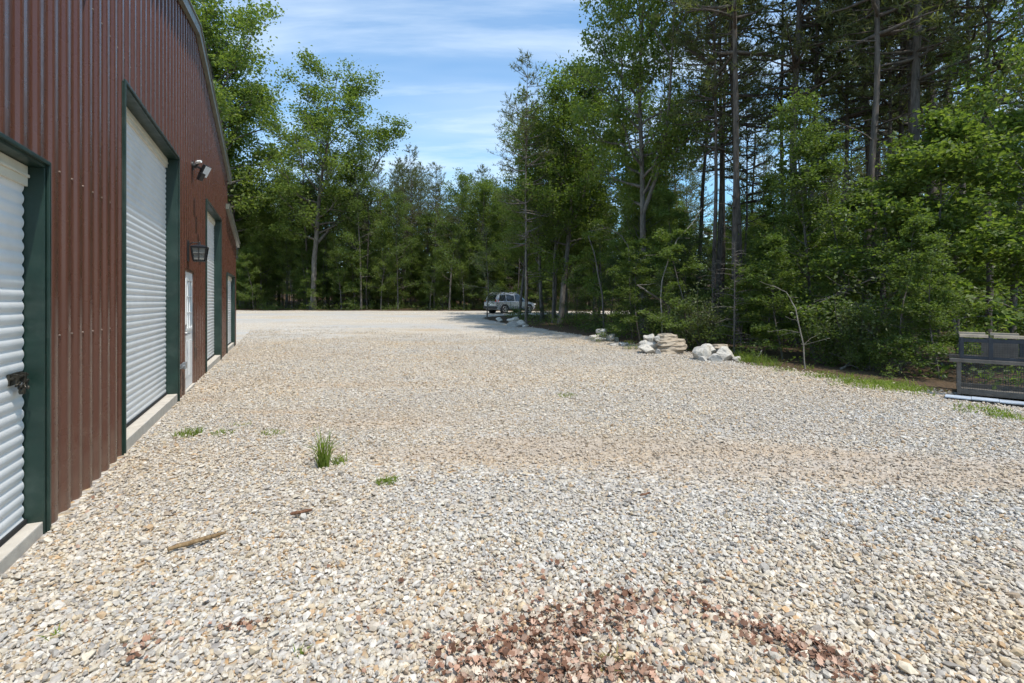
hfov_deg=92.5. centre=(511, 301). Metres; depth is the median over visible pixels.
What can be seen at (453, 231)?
pine tree
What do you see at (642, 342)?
stone
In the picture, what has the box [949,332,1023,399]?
wire cage
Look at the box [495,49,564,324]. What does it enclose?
pine tree
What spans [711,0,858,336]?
pine tree
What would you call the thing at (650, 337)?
stone
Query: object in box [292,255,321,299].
sapling
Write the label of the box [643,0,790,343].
pine tree
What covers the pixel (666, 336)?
stone slab
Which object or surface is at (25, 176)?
roll up door
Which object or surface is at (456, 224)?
pine tree
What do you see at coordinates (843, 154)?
pine tree
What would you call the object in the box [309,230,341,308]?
broadleaf tree
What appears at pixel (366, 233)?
broadleaf tree
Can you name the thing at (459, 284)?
sapling
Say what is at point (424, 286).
sapling
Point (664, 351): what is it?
stone slab
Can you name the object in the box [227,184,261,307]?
broadleaf tree
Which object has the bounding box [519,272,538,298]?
sapling
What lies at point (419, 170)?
pine tree
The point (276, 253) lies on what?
broadleaf tree
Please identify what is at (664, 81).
pine tree
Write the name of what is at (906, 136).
pine tree
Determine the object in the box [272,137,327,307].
pine tree
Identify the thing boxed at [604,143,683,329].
broadleaf tree
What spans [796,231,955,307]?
leafy limb
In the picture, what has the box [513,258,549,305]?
sapling
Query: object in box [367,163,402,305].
pine tree
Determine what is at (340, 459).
grass tuft
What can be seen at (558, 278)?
sapling
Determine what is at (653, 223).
broadleaf tree
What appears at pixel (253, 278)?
sapling
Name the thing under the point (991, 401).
flat panel
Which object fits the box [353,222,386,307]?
broadleaf tree
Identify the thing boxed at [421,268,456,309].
sapling
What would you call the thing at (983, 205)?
broadleaf tree
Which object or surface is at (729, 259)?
broadleaf tree
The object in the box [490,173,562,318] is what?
broadleaf tree
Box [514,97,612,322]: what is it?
broadleaf tree
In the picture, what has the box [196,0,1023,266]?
sky
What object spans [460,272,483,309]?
sapling
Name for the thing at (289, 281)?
broadleaf tree
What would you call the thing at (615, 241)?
leaning sapling
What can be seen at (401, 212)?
broadleaf tree
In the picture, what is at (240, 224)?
broadleaf tree
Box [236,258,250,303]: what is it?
sapling
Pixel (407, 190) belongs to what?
pine tree
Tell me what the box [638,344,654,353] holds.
stone
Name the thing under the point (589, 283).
sapling
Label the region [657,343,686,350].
stone slab
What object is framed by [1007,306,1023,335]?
sapling
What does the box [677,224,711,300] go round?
broadleaf tree
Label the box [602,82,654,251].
pine tree
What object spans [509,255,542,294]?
sapling
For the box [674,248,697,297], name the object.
broadleaf tree
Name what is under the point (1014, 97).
pine tree
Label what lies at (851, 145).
pine tree
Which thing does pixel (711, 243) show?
broadleaf tree
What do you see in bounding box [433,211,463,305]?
broadleaf tree
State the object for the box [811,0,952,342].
pine tree
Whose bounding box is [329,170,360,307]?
pine tree
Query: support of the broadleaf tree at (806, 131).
on the forest floor
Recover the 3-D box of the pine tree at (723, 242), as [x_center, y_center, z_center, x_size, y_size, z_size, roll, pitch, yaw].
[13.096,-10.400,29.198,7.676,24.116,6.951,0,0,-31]
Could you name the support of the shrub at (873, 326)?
on the forest floor
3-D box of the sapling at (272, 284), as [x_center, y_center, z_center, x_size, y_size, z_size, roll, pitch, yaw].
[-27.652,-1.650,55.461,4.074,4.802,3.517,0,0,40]
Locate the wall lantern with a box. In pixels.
[187,240,208,261]
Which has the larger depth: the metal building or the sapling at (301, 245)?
the sapling at (301, 245)
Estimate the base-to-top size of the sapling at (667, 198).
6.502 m
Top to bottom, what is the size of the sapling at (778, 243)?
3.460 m
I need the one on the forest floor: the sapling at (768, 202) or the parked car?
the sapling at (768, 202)
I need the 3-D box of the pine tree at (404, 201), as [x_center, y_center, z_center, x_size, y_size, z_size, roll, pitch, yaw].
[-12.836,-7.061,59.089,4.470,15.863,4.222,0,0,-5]
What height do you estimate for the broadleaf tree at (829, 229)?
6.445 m
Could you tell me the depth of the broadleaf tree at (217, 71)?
52.72 m
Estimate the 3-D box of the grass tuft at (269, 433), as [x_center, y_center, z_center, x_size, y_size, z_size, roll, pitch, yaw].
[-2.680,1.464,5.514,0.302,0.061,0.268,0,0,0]
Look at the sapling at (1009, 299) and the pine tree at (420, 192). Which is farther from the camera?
the pine tree at (420, 192)
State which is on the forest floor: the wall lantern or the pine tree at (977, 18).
the pine tree at (977, 18)
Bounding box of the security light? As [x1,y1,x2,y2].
[191,160,211,180]
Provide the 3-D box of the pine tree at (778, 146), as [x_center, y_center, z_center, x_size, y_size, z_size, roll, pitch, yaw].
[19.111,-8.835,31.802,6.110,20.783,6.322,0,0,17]
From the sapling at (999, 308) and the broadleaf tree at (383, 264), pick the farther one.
the broadleaf tree at (383, 264)
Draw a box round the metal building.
[0,0,239,576]
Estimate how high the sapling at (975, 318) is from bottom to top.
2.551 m
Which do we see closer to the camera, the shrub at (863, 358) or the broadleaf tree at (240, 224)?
the shrub at (863, 358)
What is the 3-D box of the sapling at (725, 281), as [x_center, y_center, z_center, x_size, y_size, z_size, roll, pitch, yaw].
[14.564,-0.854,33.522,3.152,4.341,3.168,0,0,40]
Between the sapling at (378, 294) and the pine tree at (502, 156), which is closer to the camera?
the pine tree at (502, 156)
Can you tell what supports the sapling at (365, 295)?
on the forest floor
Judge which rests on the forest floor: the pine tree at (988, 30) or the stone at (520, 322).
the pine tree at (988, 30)
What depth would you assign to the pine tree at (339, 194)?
61.15 m
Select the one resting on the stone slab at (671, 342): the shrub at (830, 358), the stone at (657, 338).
the stone at (657, 338)
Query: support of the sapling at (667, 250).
on the forest floor
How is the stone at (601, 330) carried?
on the stone at (610, 337)
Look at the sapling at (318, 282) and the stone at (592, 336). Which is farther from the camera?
the sapling at (318, 282)
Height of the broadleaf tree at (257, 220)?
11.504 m
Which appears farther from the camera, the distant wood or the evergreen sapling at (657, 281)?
the distant wood
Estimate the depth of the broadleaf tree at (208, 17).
49.04 m
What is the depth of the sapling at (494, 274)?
54.27 m
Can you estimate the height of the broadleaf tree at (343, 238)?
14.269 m
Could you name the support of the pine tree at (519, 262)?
on the forest floor
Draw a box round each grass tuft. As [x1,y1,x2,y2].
[35,621,61,640]
[170,424,205,438]
[210,429,236,436]
[261,428,283,435]
[293,640,312,656]
[303,426,344,468]
[330,452,348,465]
[373,474,399,485]
[595,644,636,676]
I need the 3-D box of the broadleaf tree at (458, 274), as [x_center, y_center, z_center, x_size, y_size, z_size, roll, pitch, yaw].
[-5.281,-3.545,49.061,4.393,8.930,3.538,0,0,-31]
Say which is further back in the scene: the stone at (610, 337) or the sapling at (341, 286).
the sapling at (341, 286)
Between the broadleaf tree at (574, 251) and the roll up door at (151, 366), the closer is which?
the roll up door at (151, 366)
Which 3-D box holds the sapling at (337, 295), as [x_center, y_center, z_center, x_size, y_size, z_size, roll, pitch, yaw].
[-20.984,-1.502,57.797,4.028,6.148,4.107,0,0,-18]
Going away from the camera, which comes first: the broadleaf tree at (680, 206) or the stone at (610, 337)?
the stone at (610, 337)
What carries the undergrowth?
on the forest floor
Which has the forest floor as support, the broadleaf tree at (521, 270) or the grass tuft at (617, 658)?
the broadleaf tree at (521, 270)
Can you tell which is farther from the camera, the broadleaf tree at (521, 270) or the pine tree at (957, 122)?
the broadleaf tree at (521, 270)
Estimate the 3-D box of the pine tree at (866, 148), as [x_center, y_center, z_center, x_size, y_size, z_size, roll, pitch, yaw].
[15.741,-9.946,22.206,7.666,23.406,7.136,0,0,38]
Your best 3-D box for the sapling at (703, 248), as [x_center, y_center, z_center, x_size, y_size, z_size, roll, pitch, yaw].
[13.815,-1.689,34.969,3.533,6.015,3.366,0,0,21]
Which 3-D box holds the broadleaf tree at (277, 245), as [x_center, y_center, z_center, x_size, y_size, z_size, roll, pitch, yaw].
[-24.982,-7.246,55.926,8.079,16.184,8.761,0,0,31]
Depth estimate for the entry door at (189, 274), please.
8.42 m
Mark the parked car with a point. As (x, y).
(508, 299)
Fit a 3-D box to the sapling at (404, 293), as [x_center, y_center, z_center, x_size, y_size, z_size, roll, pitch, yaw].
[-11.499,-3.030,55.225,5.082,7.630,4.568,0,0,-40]
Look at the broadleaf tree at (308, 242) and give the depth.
57.97 m
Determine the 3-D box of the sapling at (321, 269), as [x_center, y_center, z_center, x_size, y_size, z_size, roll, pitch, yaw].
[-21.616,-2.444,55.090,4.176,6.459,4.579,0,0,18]
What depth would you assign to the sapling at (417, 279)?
54.93 m
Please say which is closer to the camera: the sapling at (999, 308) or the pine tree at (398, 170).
the sapling at (999, 308)
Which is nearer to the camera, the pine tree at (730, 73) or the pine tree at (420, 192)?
the pine tree at (730, 73)
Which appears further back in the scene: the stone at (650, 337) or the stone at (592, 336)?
the stone at (592, 336)
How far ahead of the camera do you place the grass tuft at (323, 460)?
4.42 m
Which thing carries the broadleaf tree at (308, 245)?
on the forest floor
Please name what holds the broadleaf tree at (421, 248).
on the forest floor
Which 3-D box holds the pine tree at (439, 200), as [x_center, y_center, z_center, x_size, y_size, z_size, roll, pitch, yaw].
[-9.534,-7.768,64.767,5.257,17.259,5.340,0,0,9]
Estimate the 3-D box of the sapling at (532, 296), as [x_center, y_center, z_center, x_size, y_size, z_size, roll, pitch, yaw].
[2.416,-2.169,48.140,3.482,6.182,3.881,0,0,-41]
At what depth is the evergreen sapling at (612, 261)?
23.65 m
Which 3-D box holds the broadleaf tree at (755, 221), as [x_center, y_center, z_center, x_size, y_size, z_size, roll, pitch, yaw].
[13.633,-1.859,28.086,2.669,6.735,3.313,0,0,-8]
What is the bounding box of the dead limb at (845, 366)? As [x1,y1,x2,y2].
[831,353,858,369]
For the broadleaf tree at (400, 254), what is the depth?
64.52 m
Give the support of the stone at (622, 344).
on the gravel lot
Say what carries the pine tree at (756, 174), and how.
on the forest floor
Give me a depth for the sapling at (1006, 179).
11.16 m
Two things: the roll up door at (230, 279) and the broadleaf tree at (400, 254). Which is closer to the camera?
the roll up door at (230, 279)
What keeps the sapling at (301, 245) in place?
on the forest floor
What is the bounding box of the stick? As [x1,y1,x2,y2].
[167,531,225,550]
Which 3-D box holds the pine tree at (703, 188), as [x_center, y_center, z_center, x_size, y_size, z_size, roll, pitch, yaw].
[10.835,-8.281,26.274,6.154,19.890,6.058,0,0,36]
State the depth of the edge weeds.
8.74 m
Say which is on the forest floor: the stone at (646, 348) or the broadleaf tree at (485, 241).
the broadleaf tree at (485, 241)
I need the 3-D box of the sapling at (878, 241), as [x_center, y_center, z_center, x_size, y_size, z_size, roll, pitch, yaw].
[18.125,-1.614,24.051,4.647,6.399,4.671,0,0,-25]
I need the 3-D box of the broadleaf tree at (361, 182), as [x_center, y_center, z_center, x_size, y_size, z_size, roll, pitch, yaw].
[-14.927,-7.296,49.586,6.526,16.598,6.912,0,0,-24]
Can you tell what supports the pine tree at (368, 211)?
on the forest floor
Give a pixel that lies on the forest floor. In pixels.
(948, 382)
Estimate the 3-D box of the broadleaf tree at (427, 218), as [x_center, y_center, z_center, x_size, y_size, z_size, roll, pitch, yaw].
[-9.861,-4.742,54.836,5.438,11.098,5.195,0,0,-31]
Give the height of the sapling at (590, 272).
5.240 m
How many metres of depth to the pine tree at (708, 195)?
50.84 m
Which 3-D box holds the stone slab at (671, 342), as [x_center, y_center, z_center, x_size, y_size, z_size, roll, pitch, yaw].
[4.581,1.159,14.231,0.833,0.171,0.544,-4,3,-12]
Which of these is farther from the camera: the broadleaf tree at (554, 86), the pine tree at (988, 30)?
the broadleaf tree at (554, 86)
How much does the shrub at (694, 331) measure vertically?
2.597 m
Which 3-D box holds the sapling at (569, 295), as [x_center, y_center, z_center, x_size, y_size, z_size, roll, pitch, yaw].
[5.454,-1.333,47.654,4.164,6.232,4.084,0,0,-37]
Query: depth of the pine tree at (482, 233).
55.79 m
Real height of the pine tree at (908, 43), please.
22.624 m
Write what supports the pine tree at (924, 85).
on the forest floor
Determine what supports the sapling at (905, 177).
on the forest floor
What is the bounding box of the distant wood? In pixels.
[264,114,1022,306]
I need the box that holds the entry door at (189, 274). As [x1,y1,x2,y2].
[185,268,194,393]
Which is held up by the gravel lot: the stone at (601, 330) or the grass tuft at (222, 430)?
the grass tuft at (222, 430)
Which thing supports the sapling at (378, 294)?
on the forest floor
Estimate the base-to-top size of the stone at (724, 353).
0.444 m
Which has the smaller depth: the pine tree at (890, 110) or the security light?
the security light
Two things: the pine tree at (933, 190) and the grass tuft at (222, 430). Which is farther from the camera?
the pine tree at (933, 190)
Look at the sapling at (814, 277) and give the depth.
21.62 m
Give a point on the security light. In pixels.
(204, 171)
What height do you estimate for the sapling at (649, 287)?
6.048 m
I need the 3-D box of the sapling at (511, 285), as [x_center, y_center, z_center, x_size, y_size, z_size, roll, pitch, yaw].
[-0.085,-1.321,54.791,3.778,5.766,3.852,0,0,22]
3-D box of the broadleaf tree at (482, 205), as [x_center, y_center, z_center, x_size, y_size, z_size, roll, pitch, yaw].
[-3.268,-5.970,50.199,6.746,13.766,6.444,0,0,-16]
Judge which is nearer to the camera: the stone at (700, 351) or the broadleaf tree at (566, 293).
the stone at (700, 351)
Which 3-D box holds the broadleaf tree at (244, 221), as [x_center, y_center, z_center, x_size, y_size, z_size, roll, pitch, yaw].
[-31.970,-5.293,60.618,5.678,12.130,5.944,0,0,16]
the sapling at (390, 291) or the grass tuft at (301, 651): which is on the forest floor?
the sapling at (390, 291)
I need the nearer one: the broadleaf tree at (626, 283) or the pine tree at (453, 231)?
the broadleaf tree at (626, 283)
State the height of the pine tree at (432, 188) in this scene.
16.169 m
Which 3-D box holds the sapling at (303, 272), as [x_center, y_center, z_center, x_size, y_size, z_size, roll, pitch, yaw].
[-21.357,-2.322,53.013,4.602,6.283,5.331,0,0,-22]
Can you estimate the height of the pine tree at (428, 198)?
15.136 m
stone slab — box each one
[656,338,685,345]
[657,333,677,340]
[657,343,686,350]
[659,349,683,353]
[711,344,727,347]
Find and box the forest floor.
[236,274,1023,401]
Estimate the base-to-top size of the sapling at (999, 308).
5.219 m
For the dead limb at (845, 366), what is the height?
0.410 m
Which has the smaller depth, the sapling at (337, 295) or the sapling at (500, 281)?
the sapling at (500, 281)
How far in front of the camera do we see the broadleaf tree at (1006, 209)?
24.51 m
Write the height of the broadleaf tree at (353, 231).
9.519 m
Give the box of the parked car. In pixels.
[483,292,535,313]
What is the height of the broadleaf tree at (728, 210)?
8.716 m
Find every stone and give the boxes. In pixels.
[506,321,519,326]
[507,317,518,321]
[516,320,526,326]
[589,334,598,341]
[596,329,606,336]
[605,334,614,341]
[619,342,628,345]
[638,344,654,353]
[639,340,647,345]
[643,334,654,341]
[643,341,657,348]
[654,335,659,341]
[692,345,711,359]
[698,356,707,360]
[701,344,715,354]
[707,353,723,361]
[715,346,733,360]
[732,356,740,361]
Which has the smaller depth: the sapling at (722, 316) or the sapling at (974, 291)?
the sapling at (974, 291)
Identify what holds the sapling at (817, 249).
on the forest floor
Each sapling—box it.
[236,235,286,308]
[236,248,275,307]
[236,251,270,309]
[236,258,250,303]
[236,280,258,308]
[256,269,284,304]
[281,238,334,307]
[292,254,336,299]
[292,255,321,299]
[296,264,329,307]
[305,252,339,305]
[317,274,333,308]
[324,257,352,302]
[327,273,359,305]
[328,253,358,306]
[328,267,348,306]
[330,249,374,308]
[351,268,376,309]
[357,273,383,307]
[365,241,406,307]
[365,251,385,307]
[367,264,395,304]
[368,266,398,308]
[371,254,398,305]
[392,243,430,306]
[404,277,435,306]
[407,250,436,306]
[409,256,436,304]
[414,259,452,306]
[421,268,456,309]
[444,262,475,305]
[447,261,470,306]
[448,257,472,306]
[449,225,511,318]
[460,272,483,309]
[461,265,484,304]
[462,254,490,307]
[465,245,501,300]
[472,266,493,303]
[476,248,508,300]
[489,270,512,292]
[496,241,533,296]
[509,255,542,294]
[509,267,524,296]
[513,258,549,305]
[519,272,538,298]
[524,252,551,308]
[535,288,557,320]
[542,263,569,307]
[545,265,585,310]
[557,264,574,302]
[558,267,592,325]
[560,218,638,325]
[569,264,589,308]
[571,261,601,307]
[575,235,622,304]
[585,251,635,331]
[588,236,604,328]
[589,236,670,341]
[590,222,633,338]
[590,264,617,305]
[615,254,675,319]
[616,261,668,337]
[621,183,742,323]
[634,225,722,338]
[635,227,728,348]
[637,283,672,333]
[639,269,692,340]
[644,229,719,336]
[645,208,701,332]
[691,260,779,350]
[701,242,729,289]
[704,309,728,322]
[708,262,731,313]
[715,170,819,343]
[731,232,829,361]
[732,307,777,339]
[739,194,854,346]
[753,129,937,340]
[762,282,828,368]
[764,249,820,337]
[776,228,832,316]
[777,228,857,329]
[794,98,1023,368]
[804,144,999,364]
[819,213,991,372]
[831,233,892,320]
[843,210,904,317]
[872,183,1023,323]
[873,171,994,338]
[875,229,990,378]
[880,44,1023,366]
[945,250,1008,338]
[950,232,1023,332]
[960,310,993,328]
[981,250,1023,329]
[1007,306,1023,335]
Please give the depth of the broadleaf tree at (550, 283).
51.12 m
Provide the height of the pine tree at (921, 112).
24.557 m
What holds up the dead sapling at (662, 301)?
on the forest floor
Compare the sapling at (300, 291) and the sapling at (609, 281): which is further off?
the sapling at (300, 291)
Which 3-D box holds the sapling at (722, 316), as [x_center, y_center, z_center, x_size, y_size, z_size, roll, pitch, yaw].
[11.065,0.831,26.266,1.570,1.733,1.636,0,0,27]
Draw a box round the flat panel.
[945,394,1023,406]
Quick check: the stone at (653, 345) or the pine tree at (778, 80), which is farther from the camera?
the pine tree at (778, 80)
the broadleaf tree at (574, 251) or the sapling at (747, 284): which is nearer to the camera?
the sapling at (747, 284)
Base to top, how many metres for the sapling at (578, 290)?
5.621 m
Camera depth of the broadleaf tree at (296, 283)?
56.91 m
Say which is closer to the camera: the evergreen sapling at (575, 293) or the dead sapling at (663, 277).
the dead sapling at (663, 277)
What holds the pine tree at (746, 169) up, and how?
on the forest floor
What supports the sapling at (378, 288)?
on the forest floor
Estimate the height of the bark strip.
0.025 m
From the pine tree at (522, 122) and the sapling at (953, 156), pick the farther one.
the pine tree at (522, 122)
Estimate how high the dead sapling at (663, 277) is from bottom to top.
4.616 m
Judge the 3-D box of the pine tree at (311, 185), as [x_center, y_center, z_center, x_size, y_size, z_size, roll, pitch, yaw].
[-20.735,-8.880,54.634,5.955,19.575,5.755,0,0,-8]
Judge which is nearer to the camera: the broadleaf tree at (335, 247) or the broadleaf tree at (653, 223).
the broadleaf tree at (653, 223)
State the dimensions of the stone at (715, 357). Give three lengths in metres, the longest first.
0.534 x 0.366 x 0.272 m
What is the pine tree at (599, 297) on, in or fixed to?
on the forest floor
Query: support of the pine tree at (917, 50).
on the forest floor
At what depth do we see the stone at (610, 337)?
18.75 m
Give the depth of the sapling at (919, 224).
10.25 m
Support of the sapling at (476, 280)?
on the forest floor
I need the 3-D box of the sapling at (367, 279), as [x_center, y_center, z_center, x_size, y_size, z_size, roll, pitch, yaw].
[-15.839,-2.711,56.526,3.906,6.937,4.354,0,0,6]
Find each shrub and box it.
[666,274,742,345]
[793,300,876,367]
[809,267,920,367]
[837,329,908,371]
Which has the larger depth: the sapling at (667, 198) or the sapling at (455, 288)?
the sapling at (455, 288)
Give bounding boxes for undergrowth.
[236,298,1022,389]
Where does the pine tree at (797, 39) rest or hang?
on the forest floor
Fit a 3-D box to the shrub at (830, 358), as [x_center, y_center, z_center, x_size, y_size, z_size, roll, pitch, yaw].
[7.636,0.846,11.622,1.621,1.789,1.689,0,0,8]
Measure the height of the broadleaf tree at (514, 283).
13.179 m
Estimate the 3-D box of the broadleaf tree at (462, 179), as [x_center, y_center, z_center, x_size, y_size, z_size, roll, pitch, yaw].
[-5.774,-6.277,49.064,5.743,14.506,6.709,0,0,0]
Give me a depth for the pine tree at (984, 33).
20.02 m
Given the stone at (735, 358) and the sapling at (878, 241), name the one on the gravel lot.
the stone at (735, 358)
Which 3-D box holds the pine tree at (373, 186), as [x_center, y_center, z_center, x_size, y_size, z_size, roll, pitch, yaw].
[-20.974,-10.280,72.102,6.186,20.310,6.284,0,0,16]
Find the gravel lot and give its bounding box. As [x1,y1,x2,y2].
[0,310,1023,682]
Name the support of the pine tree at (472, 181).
on the forest floor
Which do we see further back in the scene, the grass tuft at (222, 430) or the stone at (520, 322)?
the stone at (520, 322)
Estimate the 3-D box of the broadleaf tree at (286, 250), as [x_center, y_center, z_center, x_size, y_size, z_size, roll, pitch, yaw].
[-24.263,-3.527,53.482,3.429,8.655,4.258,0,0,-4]
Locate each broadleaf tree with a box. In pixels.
[190,0,303,215]
[204,31,287,307]
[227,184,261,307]
[234,189,250,273]
[235,207,280,308]
[236,210,264,305]
[241,185,284,306]
[243,42,415,309]
[250,236,281,305]
[253,168,331,307]
[262,172,289,304]
[263,204,295,305]
[273,231,305,307]
[276,182,337,307]
[276,239,300,307]
[290,256,303,303]
[299,184,337,278]
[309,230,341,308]
[320,233,352,309]
[327,190,371,306]
[330,144,395,309]
[339,229,372,290]
[343,193,392,271]
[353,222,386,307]
[362,218,400,309]
[369,182,424,297]
[375,191,423,309]
[401,243,423,304]
[405,209,448,307]
[421,249,441,309]
[423,167,479,309]
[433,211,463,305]
[439,223,477,309]
[449,176,513,298]
[464,216,501,281]
[484,100,585,320]
[488,188,522,287]
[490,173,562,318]
[504,54,658,323]
[504,215,528,297]
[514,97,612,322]
[514,142,605,318]
[535,154,610,315]
[543,249,569,307]
[552,0,739,333]
[561,140,624,317]
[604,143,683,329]
[612,165,693,280]
[617,234,638,307]
[645,197,692,280]
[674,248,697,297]
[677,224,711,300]
[702,228,731,296]
[702,231,731,299]
[707,196,771,275]
[724,213,771,296]
[731,225,768,299]
[755,84,883,353]
[810,206,851,324]
[816,187,862,321]
[852,196,884,260]
[908,0,1023,339]
[945,181,1014,275]
[977,148,1023,321]
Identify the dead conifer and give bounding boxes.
[689,258,731,343]
[713,242,773,354]
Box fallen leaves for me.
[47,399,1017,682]
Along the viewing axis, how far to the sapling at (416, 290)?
59.56 m
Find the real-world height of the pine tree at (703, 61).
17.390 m
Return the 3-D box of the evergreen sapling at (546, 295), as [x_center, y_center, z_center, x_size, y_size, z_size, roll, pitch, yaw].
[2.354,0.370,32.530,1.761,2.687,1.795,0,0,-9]
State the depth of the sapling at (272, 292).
52.65 m
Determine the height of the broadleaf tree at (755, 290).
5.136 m
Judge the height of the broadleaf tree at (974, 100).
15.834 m
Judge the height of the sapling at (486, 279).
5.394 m
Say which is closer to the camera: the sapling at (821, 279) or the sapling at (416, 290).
the sapling at (821, 279)
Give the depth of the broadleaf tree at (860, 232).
32.42 m
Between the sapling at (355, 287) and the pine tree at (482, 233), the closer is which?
the sapling at (355, 287)
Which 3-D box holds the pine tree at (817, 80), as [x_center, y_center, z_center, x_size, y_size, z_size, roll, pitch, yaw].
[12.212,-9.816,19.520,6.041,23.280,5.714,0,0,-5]
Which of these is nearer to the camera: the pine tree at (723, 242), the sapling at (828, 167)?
the sapling at (828, 167)
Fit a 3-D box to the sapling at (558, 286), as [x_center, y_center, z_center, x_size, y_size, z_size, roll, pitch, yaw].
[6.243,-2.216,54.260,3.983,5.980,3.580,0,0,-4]
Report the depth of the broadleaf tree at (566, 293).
36.03 m
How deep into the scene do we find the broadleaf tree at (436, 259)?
48.96 m
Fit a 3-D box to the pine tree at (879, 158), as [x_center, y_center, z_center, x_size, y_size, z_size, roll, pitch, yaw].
[20.738,-9.904,28.721,7.164,23.154,7.052,0,0,-15]
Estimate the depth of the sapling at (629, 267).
18.67 m
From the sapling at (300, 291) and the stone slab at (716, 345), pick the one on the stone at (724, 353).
the stone slab at (716, 345)
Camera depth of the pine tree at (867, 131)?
20.11 m
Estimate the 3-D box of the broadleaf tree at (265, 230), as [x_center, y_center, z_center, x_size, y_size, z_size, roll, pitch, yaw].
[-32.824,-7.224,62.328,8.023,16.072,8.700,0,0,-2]
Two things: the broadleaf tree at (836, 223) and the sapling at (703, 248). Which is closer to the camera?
the broadleaf tree at (836, 223)
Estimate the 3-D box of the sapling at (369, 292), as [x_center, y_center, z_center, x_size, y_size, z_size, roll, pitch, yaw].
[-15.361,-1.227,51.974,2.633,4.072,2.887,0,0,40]
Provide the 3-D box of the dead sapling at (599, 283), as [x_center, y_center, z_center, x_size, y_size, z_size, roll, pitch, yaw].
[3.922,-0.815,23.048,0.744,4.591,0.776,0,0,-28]
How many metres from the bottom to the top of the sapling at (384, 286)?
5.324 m
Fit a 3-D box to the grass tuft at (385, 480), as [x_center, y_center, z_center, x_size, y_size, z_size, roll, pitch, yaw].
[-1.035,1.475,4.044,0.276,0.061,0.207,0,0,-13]
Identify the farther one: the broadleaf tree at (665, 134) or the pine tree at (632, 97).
the pine tree at (632, 97)
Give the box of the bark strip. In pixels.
[290,509,311,514]
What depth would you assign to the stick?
2.98 m
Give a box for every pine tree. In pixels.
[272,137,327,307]
[301,137,352,307]
[318,158,345,306]
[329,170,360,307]
[345,153,387,308]
[351,208,374,299]
[358,166,384,287]
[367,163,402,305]
[381,156,420,306]
[387,178,417,305]
[393,172,430,306]
[401,177,432,304]
[402,160,437,303]
[409,161,458,307]
[422,185,448,254]
[426,178,457,281]
[443,195,464,306]
[444,199,468,306]
[447,192,468,262]
[450,173,486,308]
[469,195,494,279]
[475,177,504,286]
[487,92,544,315]
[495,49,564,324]
[502,169,520,293]
[584,0,681,309]
[591,152,620,315]
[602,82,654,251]
[627,28,700,311]
[640,0,784,339]
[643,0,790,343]
[649,0,791,323]
[655,1,774,295]
[656,105,700,297]
[664,0,813,337]
[672,1,791,315]
[682,154,727,256]
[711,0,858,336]
[718,42,785,275]
[725,57,783,226]
[739,0,897,343]
[743,0,891,338]
[748,132,779,235]
[754,7,858,204]
[769,0,936,299]
[778,0,899,331]
[789,0,934,303]
[798,75,861,204]
[803,27,942,240]
[808,0,971,335]
[809,1,936,193]
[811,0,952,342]
[812,0,985,212]
[817,0,1018,352]
[821,81,882,240]
[823,82,894,230]
[833,0,994,241]
[834,0,993,290]
[848,0,1022,334]
[849,0,1006,316]
[856,0,960,193]
[863,88,936,190]
[865,0,974,340]
[882,56,961,194]
[897,0,1020,343]
[904,0,1023,338]
[920,61,997,191]
[936,0,1023,146]
[971,52,1023,171]
[1000,25,1023,148]
[1003,32,1023,110]
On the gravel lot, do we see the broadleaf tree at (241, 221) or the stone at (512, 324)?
the stone at (512, 324)
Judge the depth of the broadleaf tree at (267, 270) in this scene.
55.09 m
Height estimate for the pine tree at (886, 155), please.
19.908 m
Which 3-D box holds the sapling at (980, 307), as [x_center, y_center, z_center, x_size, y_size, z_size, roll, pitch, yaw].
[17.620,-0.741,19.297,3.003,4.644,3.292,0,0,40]
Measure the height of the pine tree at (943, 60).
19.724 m
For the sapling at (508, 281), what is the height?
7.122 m
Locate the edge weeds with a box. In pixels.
[622,339,1023,421]
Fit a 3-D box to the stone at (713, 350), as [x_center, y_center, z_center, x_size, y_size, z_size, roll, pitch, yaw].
[5.164,1.246,12.827,0.440,0.308,0.362,0,0,13]
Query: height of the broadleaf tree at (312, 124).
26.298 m
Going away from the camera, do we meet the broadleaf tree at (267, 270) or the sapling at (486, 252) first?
the sapling at (486, 252)
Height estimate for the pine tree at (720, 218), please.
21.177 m
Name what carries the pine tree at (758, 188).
on the forest floor
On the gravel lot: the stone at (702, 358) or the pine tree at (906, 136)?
the stone at (702, 358)
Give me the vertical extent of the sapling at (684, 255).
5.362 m
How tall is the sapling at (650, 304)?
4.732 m
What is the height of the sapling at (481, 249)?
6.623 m
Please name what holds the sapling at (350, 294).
on the forest floor
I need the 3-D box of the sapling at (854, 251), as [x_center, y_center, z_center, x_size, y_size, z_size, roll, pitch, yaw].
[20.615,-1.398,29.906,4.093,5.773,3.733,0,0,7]
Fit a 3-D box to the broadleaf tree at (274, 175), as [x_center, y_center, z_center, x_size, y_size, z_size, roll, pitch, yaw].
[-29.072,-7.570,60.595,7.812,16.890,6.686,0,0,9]
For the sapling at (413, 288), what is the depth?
55.06 m
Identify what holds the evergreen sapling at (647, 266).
on the forest floor
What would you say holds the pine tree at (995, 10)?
on the forest floor
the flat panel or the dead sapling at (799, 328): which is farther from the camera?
the dead sapling at (799, 328)
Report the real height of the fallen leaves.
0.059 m
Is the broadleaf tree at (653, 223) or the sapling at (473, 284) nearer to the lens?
the broadleaf tree at (653, 223)
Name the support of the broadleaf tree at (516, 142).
on the forest floor
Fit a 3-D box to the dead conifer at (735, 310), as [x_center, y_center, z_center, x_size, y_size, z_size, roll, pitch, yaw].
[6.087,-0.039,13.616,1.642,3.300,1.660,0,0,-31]
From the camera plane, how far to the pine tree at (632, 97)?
32.22 m
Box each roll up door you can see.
[0,132,50,576]
[122,79,186,454]
[206,198,221,371]
[226,272,234,353]

